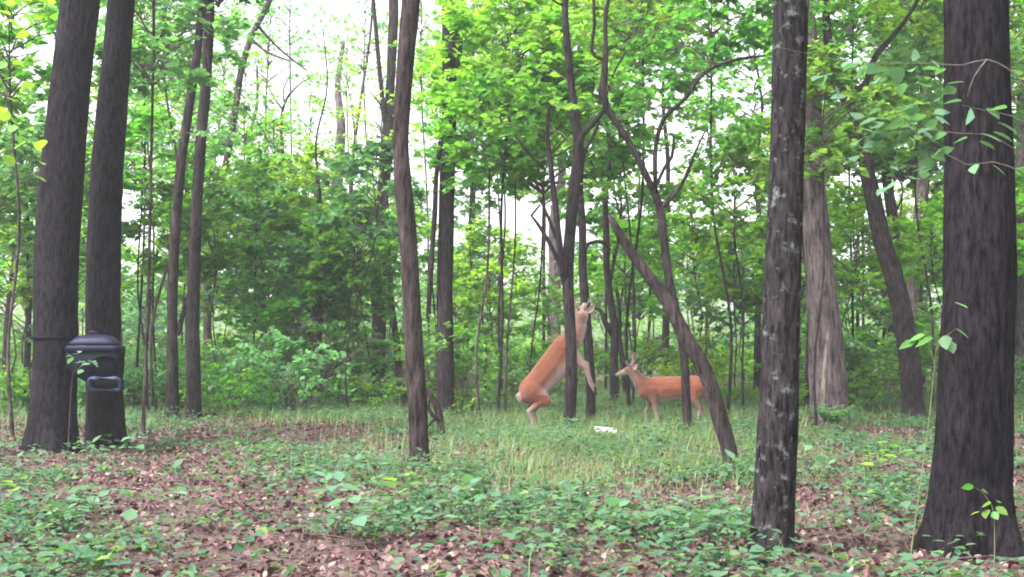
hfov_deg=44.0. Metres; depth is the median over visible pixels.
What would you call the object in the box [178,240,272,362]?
understory tree
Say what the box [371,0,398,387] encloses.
knotted tree
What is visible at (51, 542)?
seedling
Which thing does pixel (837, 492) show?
seedling
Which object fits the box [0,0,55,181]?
leafy sapling
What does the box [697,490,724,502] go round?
seedling
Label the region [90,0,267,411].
understory tree
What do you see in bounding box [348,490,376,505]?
seedling
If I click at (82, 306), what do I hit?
woodland tree
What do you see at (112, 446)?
seedling
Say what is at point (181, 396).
bush
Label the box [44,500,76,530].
seedling
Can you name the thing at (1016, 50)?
understory tree
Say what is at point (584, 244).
black sapling
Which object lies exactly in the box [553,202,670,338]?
understory tree
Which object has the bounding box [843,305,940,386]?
bush
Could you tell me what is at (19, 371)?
bush
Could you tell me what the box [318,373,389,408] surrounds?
bush
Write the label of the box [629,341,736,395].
bush
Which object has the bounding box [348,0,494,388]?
understory tree
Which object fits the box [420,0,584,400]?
understory tree
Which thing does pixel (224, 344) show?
bush
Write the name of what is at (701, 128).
thin tree
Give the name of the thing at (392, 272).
understory tree
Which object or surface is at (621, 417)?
grass
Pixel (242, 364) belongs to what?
bush
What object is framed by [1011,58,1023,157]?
understory tree
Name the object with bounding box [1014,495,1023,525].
seedling
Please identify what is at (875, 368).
bush
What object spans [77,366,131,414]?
bush
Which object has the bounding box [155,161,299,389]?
understory tree
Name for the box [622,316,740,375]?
bush
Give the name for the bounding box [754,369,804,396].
bush
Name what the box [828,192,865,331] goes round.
understory tree
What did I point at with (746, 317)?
woodland tree
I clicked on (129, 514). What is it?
seedling
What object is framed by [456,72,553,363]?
understory tree
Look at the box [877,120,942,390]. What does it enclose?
leaning sapling
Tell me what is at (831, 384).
grey snag tree
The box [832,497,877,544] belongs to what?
seedling
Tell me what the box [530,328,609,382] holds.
bush
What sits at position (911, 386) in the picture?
crooked tree
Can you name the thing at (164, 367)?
bush
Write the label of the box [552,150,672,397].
dark stem tree
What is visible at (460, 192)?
understory tree
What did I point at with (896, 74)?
branch
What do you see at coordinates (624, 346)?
bush
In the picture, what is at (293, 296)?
understory tree
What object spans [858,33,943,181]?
understory tree
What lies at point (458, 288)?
understory tree
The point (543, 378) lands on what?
deer
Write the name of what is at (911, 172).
leaning sapling
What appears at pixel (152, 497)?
seedling
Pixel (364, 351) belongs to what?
bush
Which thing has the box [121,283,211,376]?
woodland tree
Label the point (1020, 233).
understory tree
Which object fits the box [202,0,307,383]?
curving tree
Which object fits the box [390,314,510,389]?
bush
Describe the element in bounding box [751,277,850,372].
understory tree
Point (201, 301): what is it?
woodland tree
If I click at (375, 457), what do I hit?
seedling
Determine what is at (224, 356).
bush
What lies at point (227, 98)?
understory tree
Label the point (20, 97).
understory tree
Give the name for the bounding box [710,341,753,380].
bush
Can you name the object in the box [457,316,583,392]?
bush
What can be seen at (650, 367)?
bush
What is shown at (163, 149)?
understory tree
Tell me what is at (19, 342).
bush
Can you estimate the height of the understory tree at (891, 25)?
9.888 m
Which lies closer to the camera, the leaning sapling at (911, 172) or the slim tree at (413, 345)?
the slim tree at (413, 345)
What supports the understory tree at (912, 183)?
on the ground at (445, 564)
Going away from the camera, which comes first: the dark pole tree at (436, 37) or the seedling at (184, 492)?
the seedling at (184, 492)
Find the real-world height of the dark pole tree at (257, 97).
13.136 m
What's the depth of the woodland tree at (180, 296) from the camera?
40.95 m
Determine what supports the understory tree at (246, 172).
on the ground at (445, 564)
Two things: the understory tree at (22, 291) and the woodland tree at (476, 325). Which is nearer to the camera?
the understory tree at (22, 291)
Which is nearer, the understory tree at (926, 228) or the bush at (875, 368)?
the understory tree at (926, 228)
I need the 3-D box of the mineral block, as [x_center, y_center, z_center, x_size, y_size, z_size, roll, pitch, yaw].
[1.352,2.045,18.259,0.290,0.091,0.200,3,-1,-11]
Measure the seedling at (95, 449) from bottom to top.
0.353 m
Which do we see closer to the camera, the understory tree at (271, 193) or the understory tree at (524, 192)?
the understory tree at (271, 193)
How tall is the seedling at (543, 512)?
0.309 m
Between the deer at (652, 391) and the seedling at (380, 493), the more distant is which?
the deer at (652, 391)
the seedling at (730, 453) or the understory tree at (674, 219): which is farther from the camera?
the understory tree at (674, 219)
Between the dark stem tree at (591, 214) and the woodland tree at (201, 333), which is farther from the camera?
the woodland tree at (201, 333)
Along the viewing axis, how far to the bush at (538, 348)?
39.77 m
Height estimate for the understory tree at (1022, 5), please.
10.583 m
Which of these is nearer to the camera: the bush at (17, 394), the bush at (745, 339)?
the bush at (17, 394)
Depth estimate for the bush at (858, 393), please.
25.80 m
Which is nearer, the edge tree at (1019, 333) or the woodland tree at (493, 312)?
the edge tree at (1019, 333)
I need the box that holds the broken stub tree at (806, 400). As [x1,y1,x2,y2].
[802,232,809,414]
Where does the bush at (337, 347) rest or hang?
on the ground at (445, 564)
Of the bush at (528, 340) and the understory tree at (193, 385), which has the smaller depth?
the understory tree at (193, 385)
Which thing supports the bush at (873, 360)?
on the ground at (445, 564)
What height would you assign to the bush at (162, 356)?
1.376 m
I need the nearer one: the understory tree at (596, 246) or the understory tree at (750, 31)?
the understory tree at (750, 31)
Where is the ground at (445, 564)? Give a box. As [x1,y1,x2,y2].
[0,357,1023,576]
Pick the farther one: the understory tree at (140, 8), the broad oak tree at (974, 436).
the understory tree at (140, 8)
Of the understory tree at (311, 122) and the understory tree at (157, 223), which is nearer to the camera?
the understory tree at (157, 223)
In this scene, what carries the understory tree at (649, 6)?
on the ground at (445, 564)
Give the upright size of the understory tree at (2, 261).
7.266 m
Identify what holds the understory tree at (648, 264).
on the ground at (445, 564)
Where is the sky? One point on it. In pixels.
(524, 221)
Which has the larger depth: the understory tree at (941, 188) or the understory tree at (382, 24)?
the understory tree at (382, 24)
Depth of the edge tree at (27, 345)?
26.99 m
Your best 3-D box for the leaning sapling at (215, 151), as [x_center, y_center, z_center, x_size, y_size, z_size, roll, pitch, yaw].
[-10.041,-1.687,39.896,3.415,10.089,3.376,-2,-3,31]
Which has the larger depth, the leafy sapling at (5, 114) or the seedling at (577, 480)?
the leafy sapling at (5, 114)
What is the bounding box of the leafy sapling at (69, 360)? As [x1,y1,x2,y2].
[66,351,97,456]
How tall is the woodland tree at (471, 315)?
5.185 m
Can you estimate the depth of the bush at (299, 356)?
35.22 m
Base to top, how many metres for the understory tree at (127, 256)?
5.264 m
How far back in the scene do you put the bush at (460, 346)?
44.97 m
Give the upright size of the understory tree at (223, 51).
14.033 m
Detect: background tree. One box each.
[502,48,622,345]
[817,0,941,393]
[845,0,1022,394]
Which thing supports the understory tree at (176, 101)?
on the ground at (445, 564)
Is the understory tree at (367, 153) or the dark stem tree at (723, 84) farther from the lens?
the dark stem tree at (723, 84)
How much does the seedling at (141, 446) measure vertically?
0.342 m
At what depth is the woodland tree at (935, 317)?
75.22 m
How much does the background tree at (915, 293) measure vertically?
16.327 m
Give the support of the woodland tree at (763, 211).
on the ground at (445, 564)
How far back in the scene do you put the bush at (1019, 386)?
32.95 m
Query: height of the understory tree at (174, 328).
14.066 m
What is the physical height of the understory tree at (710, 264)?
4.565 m
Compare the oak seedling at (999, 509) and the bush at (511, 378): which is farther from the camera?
the bush at (511, 378)
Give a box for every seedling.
[5,452,23,465]
[5,476,33,502]
[16,449,48,478]
[32,533,65,546]
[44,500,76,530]
[68,485,104,505]
[68,490,113,528]
[76,435,101,460]
[103,445,126,466]
[106,508,145,551]
[120,436,147,460]
[121,488,162,510]
[161,459,185,478]
[169,486,215,524]
[189,464,219,478]
[209,451,232,463]
[245,457,268,476]
[276,462,299,487]
[308,474,332,502]
[309,471,359,512]
[325,496,378,549]
[338,470,359,494]
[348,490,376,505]
[349,495,395,539]
[363,449,384,470]
[370,481,404,508]
[381,451,400,468]
[381,472,422,509]
[390,507,424,541]
[416,514,459,534]
[436,451,460,468]
[451,474,483,493]
[473,494,504,524]
[487,470,507,480]
[513,465,549,505]
[529,500,563,531]
[541,480,564,505]
[559,476,583,495]
[561,482,579,508]
[586,440,606,451]
[588,489,612,501]
[595,497,633,529]
[602,471,629,496]
[622,477,654,509]
[652,496,687,519]
[662,445,682,464]
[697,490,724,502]
[720,449,748,481]
[795,501,820,527]
[802,445,828,464]
[810,456,836,472]
[816,491,842,508]
[831,448,851,464]
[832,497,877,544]
[855,511,886,547]
[862,452,896,481]
[874,518,910,548]
[877,441,911,473]
[888,451,918,470]
[910,445,929,468]
[962,483,1007,570]
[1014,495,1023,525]
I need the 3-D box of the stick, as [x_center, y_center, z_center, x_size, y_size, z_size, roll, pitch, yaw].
[2.903,1.810,9.330,0.077,0.086,1.204,0,-3,-3]
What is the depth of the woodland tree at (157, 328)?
67.05 m
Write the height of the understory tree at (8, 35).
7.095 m
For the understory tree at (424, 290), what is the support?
on the ground at (445, 564)
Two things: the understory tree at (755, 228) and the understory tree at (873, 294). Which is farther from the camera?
the understory tree at (873, 294)
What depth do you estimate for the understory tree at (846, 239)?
29.42 m
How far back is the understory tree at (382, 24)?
46.38 m
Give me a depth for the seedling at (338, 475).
10.68 m
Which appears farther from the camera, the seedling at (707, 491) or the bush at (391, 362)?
the bush at (391, 362)
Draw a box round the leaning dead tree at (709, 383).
[607,214,739,478]
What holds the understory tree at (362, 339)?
on the ground at (445, 564)
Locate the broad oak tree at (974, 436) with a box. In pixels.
[911,0,1023,564]
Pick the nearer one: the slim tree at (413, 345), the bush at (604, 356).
the slim tree at (413, 345)
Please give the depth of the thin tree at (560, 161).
40.02 m
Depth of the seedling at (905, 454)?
12.90 m
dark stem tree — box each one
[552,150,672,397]
[558,0,674,402]
[630,1,735,375]
[679,8,829,389]
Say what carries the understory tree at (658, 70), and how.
on the ground at (445, 564)
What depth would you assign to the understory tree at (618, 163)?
31.84 m
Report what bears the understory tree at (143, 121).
on the ground at (445, 564)
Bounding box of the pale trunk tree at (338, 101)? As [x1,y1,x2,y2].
[326,41,345,337]
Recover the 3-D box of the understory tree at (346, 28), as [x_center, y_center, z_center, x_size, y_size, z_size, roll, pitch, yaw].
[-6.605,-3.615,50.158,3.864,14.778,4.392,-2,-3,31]
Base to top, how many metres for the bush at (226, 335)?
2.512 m
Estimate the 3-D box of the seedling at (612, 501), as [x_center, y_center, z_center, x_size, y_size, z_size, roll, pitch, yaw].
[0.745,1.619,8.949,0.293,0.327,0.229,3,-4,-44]
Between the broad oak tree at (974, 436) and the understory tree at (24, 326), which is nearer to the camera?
the broad oak tree at (974, 436)
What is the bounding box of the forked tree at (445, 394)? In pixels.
[426,0,463,416]
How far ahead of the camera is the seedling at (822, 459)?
12.85 m
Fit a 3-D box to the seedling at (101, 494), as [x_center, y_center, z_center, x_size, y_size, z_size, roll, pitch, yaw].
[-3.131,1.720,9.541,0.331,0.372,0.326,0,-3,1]
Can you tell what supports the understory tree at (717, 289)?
on the ground at (445, 564)
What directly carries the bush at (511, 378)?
on the ground at (445, 564)
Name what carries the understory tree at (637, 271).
on the ground at (445, 564)
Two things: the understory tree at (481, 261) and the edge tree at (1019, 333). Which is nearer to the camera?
the edge tree at (1019, 333)
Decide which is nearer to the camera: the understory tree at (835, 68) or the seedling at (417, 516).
the seedling at (417, 516)
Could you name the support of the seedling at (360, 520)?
on the ground at (445, 564)
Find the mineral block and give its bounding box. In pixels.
[595,426,616,433]
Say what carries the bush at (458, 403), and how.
on the ground at (445, 564)
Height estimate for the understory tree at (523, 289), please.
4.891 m
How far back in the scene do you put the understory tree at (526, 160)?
22.86 m
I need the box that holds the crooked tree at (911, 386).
[713,0,943,419]
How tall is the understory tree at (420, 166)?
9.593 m
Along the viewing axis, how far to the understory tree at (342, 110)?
36.16 m
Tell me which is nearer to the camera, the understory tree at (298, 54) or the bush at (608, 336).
the understory tree at (298, 54)
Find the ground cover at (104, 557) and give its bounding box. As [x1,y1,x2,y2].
[0,384,1023,576]
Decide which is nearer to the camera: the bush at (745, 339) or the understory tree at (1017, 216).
the understory tree at (1017, 216)
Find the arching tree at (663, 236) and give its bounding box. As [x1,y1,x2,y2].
[569,0,771,434]
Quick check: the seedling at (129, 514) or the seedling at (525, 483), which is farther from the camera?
the seedling at (525, 483)
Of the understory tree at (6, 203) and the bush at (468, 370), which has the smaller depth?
the understory tree at (6, 203)
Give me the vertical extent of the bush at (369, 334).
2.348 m
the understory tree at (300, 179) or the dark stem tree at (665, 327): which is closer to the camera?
the understory tree at (300, 179)
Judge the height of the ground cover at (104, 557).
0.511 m
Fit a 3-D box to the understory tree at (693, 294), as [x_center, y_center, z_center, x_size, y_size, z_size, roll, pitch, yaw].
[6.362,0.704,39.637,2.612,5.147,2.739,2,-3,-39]
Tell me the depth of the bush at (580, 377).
40.10 m
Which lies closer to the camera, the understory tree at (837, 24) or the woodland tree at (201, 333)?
the understory tree at (837, 24)
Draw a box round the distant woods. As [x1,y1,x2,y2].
[0,228,942,363]
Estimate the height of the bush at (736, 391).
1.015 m
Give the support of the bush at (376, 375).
on the ground at (445, 564)
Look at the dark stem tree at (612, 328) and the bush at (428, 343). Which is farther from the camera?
the bush at (428, 343)
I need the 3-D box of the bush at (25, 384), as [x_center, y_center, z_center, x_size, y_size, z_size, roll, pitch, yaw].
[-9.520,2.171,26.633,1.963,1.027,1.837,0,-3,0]
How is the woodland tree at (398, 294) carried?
on the ground at (445, 564)
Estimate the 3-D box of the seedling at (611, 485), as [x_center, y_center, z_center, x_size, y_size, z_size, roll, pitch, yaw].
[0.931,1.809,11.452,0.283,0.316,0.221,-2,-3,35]
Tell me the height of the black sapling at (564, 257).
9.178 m
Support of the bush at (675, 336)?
on the ground at (445, 564)
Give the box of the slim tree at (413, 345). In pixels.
[393,0,429,469]
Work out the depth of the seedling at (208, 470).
12.91 m
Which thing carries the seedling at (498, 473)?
on the ground at (445, 564)
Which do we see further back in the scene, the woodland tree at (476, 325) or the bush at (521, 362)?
the woodland tree at (476, 325)
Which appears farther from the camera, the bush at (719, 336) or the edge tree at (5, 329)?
the bush at (719, 336)
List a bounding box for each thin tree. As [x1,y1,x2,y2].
[215,112,302,334]
[315,27,327,400]
[346,79,354,326]
[349,1,372,318]
[373,95,403,386]
[477,92,587,349]
[658,96,761,353]
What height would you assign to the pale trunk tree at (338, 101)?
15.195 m
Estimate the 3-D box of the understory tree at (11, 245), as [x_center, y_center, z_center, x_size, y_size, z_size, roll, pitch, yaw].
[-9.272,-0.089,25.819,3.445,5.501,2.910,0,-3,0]
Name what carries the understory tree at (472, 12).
on the ground at (445, 564)
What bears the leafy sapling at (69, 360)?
on the ground at (445, 564)
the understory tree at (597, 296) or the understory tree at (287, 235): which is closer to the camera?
the understory tree at (287, 235)
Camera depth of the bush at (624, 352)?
42.09 m
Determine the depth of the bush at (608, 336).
48.28 m
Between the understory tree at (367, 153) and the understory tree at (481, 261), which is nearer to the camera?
the understory tree at (367, 153)
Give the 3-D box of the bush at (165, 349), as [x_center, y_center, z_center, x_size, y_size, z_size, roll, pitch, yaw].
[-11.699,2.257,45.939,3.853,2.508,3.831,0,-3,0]
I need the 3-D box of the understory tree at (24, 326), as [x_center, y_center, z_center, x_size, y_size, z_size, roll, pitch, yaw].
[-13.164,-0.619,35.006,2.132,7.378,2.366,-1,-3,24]
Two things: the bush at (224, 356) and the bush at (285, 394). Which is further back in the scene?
the bush at (224, 356)
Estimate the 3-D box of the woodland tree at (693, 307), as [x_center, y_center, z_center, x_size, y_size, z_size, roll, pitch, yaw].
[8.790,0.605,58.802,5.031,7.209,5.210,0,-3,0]
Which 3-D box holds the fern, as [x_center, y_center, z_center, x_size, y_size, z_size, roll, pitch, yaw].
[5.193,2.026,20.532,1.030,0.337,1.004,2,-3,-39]
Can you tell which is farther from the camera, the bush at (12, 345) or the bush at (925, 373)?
the bush at (12, 345)
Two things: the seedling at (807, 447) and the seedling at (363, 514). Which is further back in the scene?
the seedling at (807, 447)
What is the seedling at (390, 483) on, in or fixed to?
on the ground at (445, 564)
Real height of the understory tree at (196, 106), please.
10.900 m
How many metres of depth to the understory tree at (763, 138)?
30.23 m
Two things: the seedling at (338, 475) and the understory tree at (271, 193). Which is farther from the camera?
the understory tree at (271, 193)
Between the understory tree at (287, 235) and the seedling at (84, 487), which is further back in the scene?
the understory tree at (287, 235)
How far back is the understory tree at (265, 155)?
32.81 m
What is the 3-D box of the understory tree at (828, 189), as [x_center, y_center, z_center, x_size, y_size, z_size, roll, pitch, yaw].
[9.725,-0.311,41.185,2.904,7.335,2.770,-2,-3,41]
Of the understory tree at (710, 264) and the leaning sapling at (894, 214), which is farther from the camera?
the leaning sapling at (894, 214)
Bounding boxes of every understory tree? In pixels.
[0,0,101,440]
[0,79,35,131]
[0,79,93,230]
[0,101,126,390]
[0,157,147,276]
[0,174,84,264]
[0,205,158,312]
[0,220,34,380]
[0,257,82,380]
[3,137,41,363]
[25,0,258,435]
[46,0,250,406]
[85,101,209,410]
[86,51,199,345]
[86,130,171,199]
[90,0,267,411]
[92,3,239,403]
[121,168,249,276]
[121,256,213,329]
[122,0,269,417]
[124,0,299,420]
[127,64,259,355]
[128,33,273,349]
[152,180,271,402]
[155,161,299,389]
[172,43,312,373]
[173,0,285,183]
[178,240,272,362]
[186,181,340,391]
[202,159,326,383]
[203,241,311,396]
[206,82,344,391]
[211,0,339,335]
[223,241,431,398]
[224,142,330,377]
[233,207,393,391]
[236,245,338,314]
[249,0,343,163]
[249,257,389,387]
[253,69,377,378]
[258,141,371,401]
[270,94,418,348]
[283,180,358,377]
[289,190,400,400]
[303,2,386,321]
[307,135,426,410]
[307,254,394,320]
[309,50,432,150]
[311,201,400,404]
[315,0,399,349]
[341,184,462,391]
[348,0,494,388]
[363,46,494,392]
[381,0,640,418]
[389,176,437,237]
[402,241,495,349]
[413,2,686,416]
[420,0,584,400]
[421,233,562,390]
[422,96,511,388]
[428,53,570,418]
[437,0,588,413]
[438,179,500,383]
[453,214,543,387]
[453,241,507,332]
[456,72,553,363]
[462,0,532,365]
[478,128,603,341]
[510,0,736,407]
[516,277,577,345]
[533,0,636,392]
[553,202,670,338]
[557,253,639,363]
[566,102,664,392]
[568,1,707,388]
[571,0,713,412]
[574,214,678,383]
[574,235,696,373]
[610,222,685,372]
[618,169,759,374]
[618,227,673,369]
[637,0,772,414]
[658,116,832,415]
[672,233,753,372]
[675,228,805,383]
[691,220,765,395]
[714,86,851,384]
[726,232,804,296]
[728,101,838,294]
[729,246,806,367]
[734,38,929,432]
[742,205,883,319]
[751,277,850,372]
[754,0,929,393]
[755,0,878,94]
[763,171,847,239]
[800,254,891,382]
[802,180,929,404]
[822,48,920,389]
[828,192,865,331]
[829,0,1023,180]
[854,264,930,337]
[856,0,943,406]
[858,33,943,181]
[860,253,942,339]
[874,165,1023,293]
[879,1,1023,141]
[892,206,942,308]
[898,116,1015,199]
[906,0,1023,68]
[910,187,1023,265]
[922,151,1023,275]
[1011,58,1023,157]
[1016,204,1023,277]
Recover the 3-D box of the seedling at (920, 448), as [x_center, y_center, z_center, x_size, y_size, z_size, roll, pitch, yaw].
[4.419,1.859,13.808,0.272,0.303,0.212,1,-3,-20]
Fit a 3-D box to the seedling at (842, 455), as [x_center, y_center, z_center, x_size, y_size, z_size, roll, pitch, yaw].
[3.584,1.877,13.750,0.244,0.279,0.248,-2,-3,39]
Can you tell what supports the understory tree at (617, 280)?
on the ground at (445, 564)
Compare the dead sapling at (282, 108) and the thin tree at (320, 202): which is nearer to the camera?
the thin tree at (320, 202)
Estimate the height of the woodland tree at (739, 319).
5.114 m
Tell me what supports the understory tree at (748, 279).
on the ground at (445, 564)
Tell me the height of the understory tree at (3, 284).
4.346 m
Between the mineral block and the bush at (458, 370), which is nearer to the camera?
the mineral block
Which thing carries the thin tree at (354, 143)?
on the ground at (445, 564)
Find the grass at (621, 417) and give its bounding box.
[0,376,1023,576]
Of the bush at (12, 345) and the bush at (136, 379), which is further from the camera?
the bush at (12, 345)
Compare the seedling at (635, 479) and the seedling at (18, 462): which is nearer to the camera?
the seedling at (635, 479)
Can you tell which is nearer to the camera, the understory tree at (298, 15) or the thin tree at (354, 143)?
the thin tree at (354, 143)
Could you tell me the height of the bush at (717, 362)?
2.410 m
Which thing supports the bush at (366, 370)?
on the ground at (445, 564)
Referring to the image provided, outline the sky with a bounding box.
[0,0,1017,352]
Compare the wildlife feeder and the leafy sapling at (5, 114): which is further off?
the wildlife feeder
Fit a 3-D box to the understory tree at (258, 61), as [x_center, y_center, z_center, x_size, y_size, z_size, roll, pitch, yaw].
[-7.964,-2.196,37.867,4.400,10.794,3.900,1,-3,-19]
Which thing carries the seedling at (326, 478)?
on the ground at (445, 564)
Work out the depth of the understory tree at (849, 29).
29.04 m
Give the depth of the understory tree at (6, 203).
24.90 m
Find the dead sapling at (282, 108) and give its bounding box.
[268,73,310,380]
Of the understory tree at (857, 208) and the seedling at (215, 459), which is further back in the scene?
the understory tree at (857, 208)
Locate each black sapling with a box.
[468,0,646,429]
[571,0,665,427]
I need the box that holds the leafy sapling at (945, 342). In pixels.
[899,301,967,561]
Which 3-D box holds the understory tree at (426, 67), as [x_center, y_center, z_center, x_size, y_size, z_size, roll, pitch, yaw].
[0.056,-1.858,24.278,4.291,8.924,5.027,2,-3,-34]
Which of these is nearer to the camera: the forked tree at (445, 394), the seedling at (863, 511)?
the seedling at (863, 511)
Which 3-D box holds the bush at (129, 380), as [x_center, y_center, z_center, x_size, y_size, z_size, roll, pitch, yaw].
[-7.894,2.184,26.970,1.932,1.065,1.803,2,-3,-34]
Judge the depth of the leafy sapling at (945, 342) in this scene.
7.97 m
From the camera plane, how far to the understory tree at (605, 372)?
36.91 m
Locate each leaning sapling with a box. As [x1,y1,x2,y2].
[140,79,240,366]
[824,98,893,391]
[830,103,914,389]
[850,109,935,390]
[874,136,943,387]
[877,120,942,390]
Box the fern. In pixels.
[799,403,866,423]
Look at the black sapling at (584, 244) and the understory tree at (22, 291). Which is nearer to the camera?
the black sapling at (584, 244)
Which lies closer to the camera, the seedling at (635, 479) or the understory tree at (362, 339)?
the seedling at (635, 479)
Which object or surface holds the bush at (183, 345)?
on the ground at (445, 564)
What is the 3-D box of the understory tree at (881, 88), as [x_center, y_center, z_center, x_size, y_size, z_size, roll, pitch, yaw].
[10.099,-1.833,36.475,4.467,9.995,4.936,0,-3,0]
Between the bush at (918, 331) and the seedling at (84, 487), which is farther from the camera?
the bush at (918, 331)
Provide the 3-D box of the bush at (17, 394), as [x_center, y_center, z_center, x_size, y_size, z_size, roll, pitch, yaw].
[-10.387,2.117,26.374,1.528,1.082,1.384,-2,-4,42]
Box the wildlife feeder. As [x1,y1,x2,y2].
[30,330,125,391]
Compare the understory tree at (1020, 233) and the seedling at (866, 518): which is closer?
the seedling at (866, 518)
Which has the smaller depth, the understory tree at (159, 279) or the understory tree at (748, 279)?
the understory tree at (748, 279)
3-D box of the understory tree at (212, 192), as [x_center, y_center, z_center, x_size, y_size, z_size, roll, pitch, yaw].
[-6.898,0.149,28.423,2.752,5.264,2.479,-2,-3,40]
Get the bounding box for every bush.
[0,318,32,379]
[0,321,32,380]
[0,333,32,371]
[0,364,31,402]
[0,365,31,413]
[10,328,81,355]
[11,367,84,403]
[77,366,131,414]
[123,366,165,410]
[123,367,166,410]
[124,326,232,375]
[126,334,166,367]
[127,360,222,408]
[133,349,212,400]
[149,324,233,369]
[154,373,202,403]
[164,341,302,410]
[171,354,282,417]
[178,320,277,382]
[178,330,272,389]
[183,348,273,391]
[209,304,394,414]
[214,313,368,402]
[255,324,351,377]
[261,365,323,407]
[295,337,401,397]
[313,325,401,383]
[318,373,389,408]
[324,355,389,387]
[345,321,401,353]
[346,367,435,411]
[350,334,431,376]
[372,314,536,414]
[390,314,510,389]
[423,319,531,395]
[426,337,482,377]
[430,363,489,388]
[434,384,483,415]
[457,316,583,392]
[464,323,549,386]
[474,355,564,397]
[484,353,564,391]
[508,326,546,347]
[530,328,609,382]
[538,339,610,388]
[579,319,661,370]
[580,333,678,391]
[580,350,665,390]
[592,321,661,375]
[593,323,678,374]
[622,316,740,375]
[624,320,750,386]
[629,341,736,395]
[642,325,727,373]
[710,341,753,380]
[715,340,753,387]
[716,325,753,372]
[719,367,759,406]
[737,316,855,377]
[747,354,805,384]
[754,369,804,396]
[799,300,939,414]
[799,373,809,408]
[800,333,896,389]
[802,351,924,412]
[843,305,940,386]
[846,318,939,394]
[846,346,897,387]
[922,360,1021,396]
[1014,351,1023,396]
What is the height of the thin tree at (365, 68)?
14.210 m
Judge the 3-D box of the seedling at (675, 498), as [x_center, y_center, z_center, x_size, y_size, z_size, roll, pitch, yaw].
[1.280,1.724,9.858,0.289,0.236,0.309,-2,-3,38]
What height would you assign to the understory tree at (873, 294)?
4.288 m
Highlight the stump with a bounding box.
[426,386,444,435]
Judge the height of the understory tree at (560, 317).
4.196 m
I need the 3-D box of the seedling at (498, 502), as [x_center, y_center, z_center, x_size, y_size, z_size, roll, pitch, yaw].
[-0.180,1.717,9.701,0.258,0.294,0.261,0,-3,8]
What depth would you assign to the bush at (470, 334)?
32.39 m
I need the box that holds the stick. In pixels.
[878,520,911,536]
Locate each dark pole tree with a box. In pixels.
[240,65,258,336]
[383,0,535,382]
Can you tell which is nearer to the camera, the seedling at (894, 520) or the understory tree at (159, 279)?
the seedling at (894, 520)
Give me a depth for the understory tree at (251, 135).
41.55 m
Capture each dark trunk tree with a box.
[18,0,99,454]
[82,0,134,450]
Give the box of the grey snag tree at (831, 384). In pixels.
[758,0,867,425]
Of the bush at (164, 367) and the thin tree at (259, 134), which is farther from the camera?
the thin tree at (259, 134)
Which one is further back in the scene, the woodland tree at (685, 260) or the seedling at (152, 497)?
the woodland tree at (685, 260)
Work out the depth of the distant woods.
104.57 m
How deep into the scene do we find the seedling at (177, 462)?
12.45 m
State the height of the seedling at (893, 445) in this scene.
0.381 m
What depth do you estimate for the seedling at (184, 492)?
9.72 m
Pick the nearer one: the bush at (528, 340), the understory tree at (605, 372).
the understory tree at (605, 372)
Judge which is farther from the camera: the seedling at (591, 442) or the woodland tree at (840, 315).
the woodland tree at (840, 315)
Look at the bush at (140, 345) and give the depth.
53.38 m
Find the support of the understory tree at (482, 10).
on the ground at (445, 564)
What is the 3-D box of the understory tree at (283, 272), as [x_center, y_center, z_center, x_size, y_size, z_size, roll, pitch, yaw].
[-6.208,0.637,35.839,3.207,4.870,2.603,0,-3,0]
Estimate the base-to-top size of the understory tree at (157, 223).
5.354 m
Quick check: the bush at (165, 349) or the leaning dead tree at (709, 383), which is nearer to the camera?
the leaning dead tree at (709, 383)
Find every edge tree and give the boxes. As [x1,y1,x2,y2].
[0,0,101,407]
[0,113,41,395]
[1009,0,1023,396]
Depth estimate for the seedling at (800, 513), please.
9.39 m
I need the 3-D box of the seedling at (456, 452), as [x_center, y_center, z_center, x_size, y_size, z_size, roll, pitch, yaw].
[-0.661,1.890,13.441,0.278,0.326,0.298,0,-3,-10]
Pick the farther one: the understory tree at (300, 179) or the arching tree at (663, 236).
the understory tree at (300, 179)
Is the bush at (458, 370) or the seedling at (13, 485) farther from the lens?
the bush at (458, 370)
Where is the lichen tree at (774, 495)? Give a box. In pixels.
[746,0,808,557]
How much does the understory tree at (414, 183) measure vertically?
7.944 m
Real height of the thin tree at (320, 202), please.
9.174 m
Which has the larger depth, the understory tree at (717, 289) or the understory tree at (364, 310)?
the understory tree at (364, 310)
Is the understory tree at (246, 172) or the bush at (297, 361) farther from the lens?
the understory tree at (246, 172)
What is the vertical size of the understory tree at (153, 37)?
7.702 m
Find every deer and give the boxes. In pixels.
[516,298,597,429]
[614,351,705,422]
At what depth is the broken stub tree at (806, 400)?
24.42 m
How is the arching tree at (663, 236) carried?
on the ground at (445, 564)
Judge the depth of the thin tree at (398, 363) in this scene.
32.98 m
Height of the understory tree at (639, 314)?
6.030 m
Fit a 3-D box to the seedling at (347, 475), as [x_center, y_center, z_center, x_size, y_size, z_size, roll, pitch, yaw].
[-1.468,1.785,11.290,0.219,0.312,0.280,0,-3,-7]
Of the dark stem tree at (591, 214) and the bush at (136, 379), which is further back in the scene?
the dark stem tree at (591, 214)
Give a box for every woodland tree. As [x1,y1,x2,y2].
[20,169,89,322]
[78,269,166,342]
[78,273,84,334]
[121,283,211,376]
[135,145,225,220]
[141,220,183,292]
[144,317,215,345]
[152,229,243,310]
[164,274,223,319]
[282,296,399,349]
[343,239,436,377]
[348,160,399,321]
[431,291,496,330]
[454,319,494,348]
[477,305,517,335]
[613,181,688,376]
[647,228,748,375]
[678,220,697,324]
[714,303,761,337]
[724,246,764,339]
[743,145,768,221]
[800,273,855,370]
[866,180,942,308]
[925,303,941,335]

